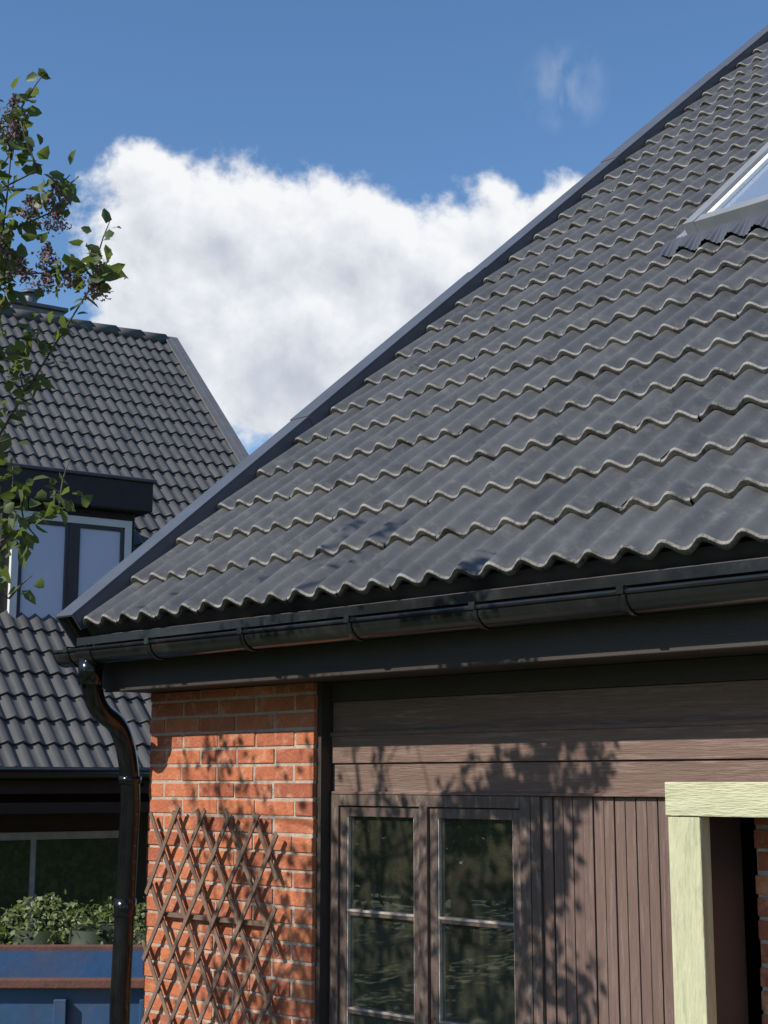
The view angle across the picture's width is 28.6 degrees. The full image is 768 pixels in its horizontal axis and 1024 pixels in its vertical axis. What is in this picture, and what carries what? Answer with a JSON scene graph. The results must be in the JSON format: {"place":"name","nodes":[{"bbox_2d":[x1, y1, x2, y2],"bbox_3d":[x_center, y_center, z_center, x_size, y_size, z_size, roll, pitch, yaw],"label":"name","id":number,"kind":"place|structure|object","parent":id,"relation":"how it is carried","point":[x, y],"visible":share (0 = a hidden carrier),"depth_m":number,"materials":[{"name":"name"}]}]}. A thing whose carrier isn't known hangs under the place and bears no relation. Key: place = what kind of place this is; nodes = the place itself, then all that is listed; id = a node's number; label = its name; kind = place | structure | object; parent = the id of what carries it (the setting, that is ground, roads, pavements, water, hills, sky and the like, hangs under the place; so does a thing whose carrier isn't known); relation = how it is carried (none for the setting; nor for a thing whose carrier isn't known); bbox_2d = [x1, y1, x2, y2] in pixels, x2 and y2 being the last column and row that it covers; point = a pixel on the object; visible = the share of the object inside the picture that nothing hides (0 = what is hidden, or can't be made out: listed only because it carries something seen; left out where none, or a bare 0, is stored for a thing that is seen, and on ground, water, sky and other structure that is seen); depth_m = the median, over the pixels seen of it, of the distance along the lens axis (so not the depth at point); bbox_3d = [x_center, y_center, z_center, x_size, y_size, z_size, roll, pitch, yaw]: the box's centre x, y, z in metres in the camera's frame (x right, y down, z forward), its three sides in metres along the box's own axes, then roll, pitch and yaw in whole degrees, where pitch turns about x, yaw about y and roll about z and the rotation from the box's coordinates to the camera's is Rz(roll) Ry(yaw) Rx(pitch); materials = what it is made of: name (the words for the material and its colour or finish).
{"place":"outdoors","nodes":[
{"label":"outdoors","id":0,"kind":"place"},
{"bbox_2d":[8,288,68,315],"bbox_3d":[-5.273,-2.368,22.291,0.900,1.880,0.850,7,-12,-33],"label":"neighbour chimney","id":1,"kind":"object","parent":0,"point":[33,304],"visible":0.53,"depth_m":22.14,"materials":[{"name":"grey metal"}]},
{"bbox_2d":[5,330,212,754],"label":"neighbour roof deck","id":2,"kind":"structure","parent":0,"point":[138,531],"depth_m":19.22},
{"bbox_2d":[0,314,238,766],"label":"neighbour roof tiles","id":3,"kind":"object","parent":2,"relation":"on","point":[37,683],"visible":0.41,"depth_m":19.25,"materials":[{"name":"grey tile"}]},
{"bbox_2d":[0,307,166,343],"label":"neighbour ridge caps","id":4,"kind":"object","parent":3,"relation":"on","point":[115,330],"visible":0.71,"depth_m":22.07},
{"bbox_2d":[166,336,248,462],"bbox_3d":[-1.406,0.177,19.489,0.210,6.733,7.043,7,-12,-33],"label":"neighbour verge board","id":5,"kind":"object","parent":3,"relation":"attached to","point":[240,452],"visible":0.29,"depth_m":21.47,"materials":[{"name":"grey metal"}]},
{"bbox_2d":[0,0,767,454],"label":"sky","id":6,"kind":"structure","parent":0,"point":[287,185],"materials":[{"name":"blue"}]},
{"bbox_2d":[754,817,767,1023],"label":"porch brick wall","id":7,"kind":"structure","parent":0,"point":[761,839],"depth_m":5.05,"materials":[{"name":"brown brick"}]},
{"label":"ground","id":8,"kind":"structure","parent":0,"visible":0},
{"bbox_2d":[0,68,127,604],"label":"lilac tree","id":9,"kind":"object","parent":8,"relation":"on","point":[13,262],"visible":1,"depth_m":4.81,"materials":[{"name":"green plant"}]},
{"bbox_2d":[0,944,144,1023],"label":"waste skip","id":10,"kind":"object","parent":8,"relation":"on","point":[55,983],"visible":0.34,"depth_m":8.42,"materials":[{"name":"blue paint"}]},
{"bbox_2d":[0,889,146,943],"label":"garden hedge","id":11,"kind":"object","parent":8,"relation":"on","point":[91,930],"visible":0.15,"depth_m":12.29,"materials":[{"name":"green plant"}]},
{"bbox_2d":[0,793,149,939],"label":"neighbour walls","id":12,"kind":"structure","parent":8,"relation":"on","point":[55,822],"depth_m":14.49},
{"bbox_2d":[0,830,118,943],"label":"neighbour ground window","id":13,"kind":"structure","parent":12,"relation":"in","point":[80,866],"depth_m":14.25,"materials":[{"name":"clear glass"}]},
{"bbox_2d":[0,767,149,813],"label":"neighbour eaves","id":14,"kind":"object","parent":12,"relation":"attached to","point":[48,780],"visible":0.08,"depth_m":13.87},
{"bbox_2d":[0,462,156,612],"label":"dormer body","id":15,"kind":"object","parent":12,"relation":"on","point":[120,497],"visible":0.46,"depth_m":16.09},
{"bbox_2d":[7,510,131,618],"bbox_3d":[-3.299,0.676,15.941,1.440,1.300,0.130,7,-12,-33],"label":"dormer window","id":16,"kind":"structure","parent":15,"relation":"in","point":[74,558],"depth_m":15.94,"materials":[{"name":"glass"}]},
{"bbox_2d":[143,682,356,1023],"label":"brick pier","id":17,"kind":"structure","parent":8,"relation":"on","point":[241,755],"depth_m":6.72,"materials":[{"name":"brick"}]},
{"bbox_2d":[141,805,279,1023],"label":"garden trellis","id":18,"kind":"object","parent":17,"relation":"attached to","point":[213,919],"visible":1,"depth_m":6.72,"materials":[{"name":"brown wood"}]},
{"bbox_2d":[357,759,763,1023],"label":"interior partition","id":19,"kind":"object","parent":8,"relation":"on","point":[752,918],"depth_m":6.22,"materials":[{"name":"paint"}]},
{"bbox_2d":[665,782,767,1023],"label":"porch door frame","id":20,"kind":"object","parent":8,"relation":"on","point":[708,922],"visible":1,"depth_m":4.93,"materials":[{"name":"wood"}]},
{"bbox_3d":[1.846,2.838,4.098,8.200,0.550,0.180,-10,-14,44],"label":"plinth","id":21,"kind":"object","parent":8,"relation":"on","visible":0},
{"bbox_2d":[315,682,340,1023],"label":"pier return","id":22,"kind":"object","parent":21,"relation":"on","point":[324,784],"visible":0.67,"depth_m":6.39,"materials":[{"name":"black wood"}]},
{"bbox_2d":[536,796,674,1023],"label":"vertical cladding","id":23,"kind":"structure","parent":21,"relation":"on","point":[608,953],"depth_m":5.39,"materials":[{"name":"brown wood"}]},
{"bbox_2d":[329,795,535,1023],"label":"window frame","id":24,"kind":"object","parent":23,"relation":"attached to","point":[426,813],"visible":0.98,"depth_m":5.99,"materials":[{"name":"brown wood"}]},
{"bbox_2d":[350,816,514,1023],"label":"window glass panes","id":25,"kind":"object","parent":24,"relation":"in","point":[478,962],"visible":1,"depth_m":5.95,"materials":[{"name":"clear glass"}]},
{"bbox_2d":[530,797,545,1023],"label":"window trim","id":26,"kind":"structure","parent":23,"relation":"attached to","point":[538,913],"depth_m":5.59,"materials":[{"name":"brown wood"}]},
{"bbox_2d":[330,679,767,796],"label":"horizontal cladding","id":27,"kind":"structure","parent":23,"relation":"on","point":[672,728],"depth_m":5.63,"materials":[{"name":"brown wood"}]},
{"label":"gable walls","id":28,"kind":"object","parent":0,"visible":0},
{"bbox_2d":[87,450,767,635],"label":"roof deck","id":29,"kind":"structure","parent":28,"relation":"on","point":[744,547],"depth_m":5.58,"materials":[{"name":"paint"}]},
{"bbox_2d":[64,616,92,646],"bbox_3d":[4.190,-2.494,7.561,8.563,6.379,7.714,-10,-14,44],"label":"barge board","id":30,"kind":"object","parent":29,"relation":"attached to","point":[75,628],"visible":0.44,"depth_m":7.35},
{"bbox_2d":[55,25,767,646],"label":"verge flashing","id":31,"kind":"object","parent":30,"relation":"attached to","point":[109,585],"visible":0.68,"depth_m":8.91,"materials":[{"name":"metal"}]},
{"bbox_2d":[83,42,767,628],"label":"roof tiles","id":32,"kind":"object","parent":29,"relation":"on","point":[549,396],"visible":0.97,"depth_m":6.96,"materials":[{"name":"concrete"}]},
{"bbox_2d":[676,142,767,248],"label":"skylight","id":33,"kind":"object","parent":32,"relation":"on","point":[741,193],"visible":0.73,"depth_m":8.23,"materials":[{"name":"white paint"}]},
{"bbox_2d":[657,211,767,256],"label":"skylight apron","id":34,"kind":"object","parent":33,"relation":"attached to","point":[717,234],"visible":1,"depth_m":7.94,"materials":[{"name":"grey metal"}]},
{"bbox_2d":[93,557,767,701],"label":"fascia and soffit","id":35,"kind":"structure","parent":29,"relation":"attached to","point":[717,644],"depth_m":5.59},
{"bbox_2d":[63,585,643,667],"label":"gutter brackets","id":36,"kind":"object","parent":35,"relation":"attached to","point":[626,609],"visible":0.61,"depth_m":5.75,"materials":[{"name":"black metal"}]},
{"bbox_2d":[53,573,767,667],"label":"rain gutter","id":37,"kind":"object","parent":36,"relation":"on","point":[732,591],"visible":0.93,"depth_m":5.40,"materials":[{"name":"black paint"}]},
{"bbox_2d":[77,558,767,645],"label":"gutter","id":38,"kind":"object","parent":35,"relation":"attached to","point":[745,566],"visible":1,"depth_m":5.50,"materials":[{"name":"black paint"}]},
{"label":"paving","id":39,"kind":"object","parent":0,"visible":0},
{"bbox_2d":[78,658,143,1023],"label":"downpipe","id":40,"kind":"object","parent":39,"relation":"on","point":[108,717],"visible":0.99,"depth_m":7.09,"materials":[{"name":"black metal"}]}
]}

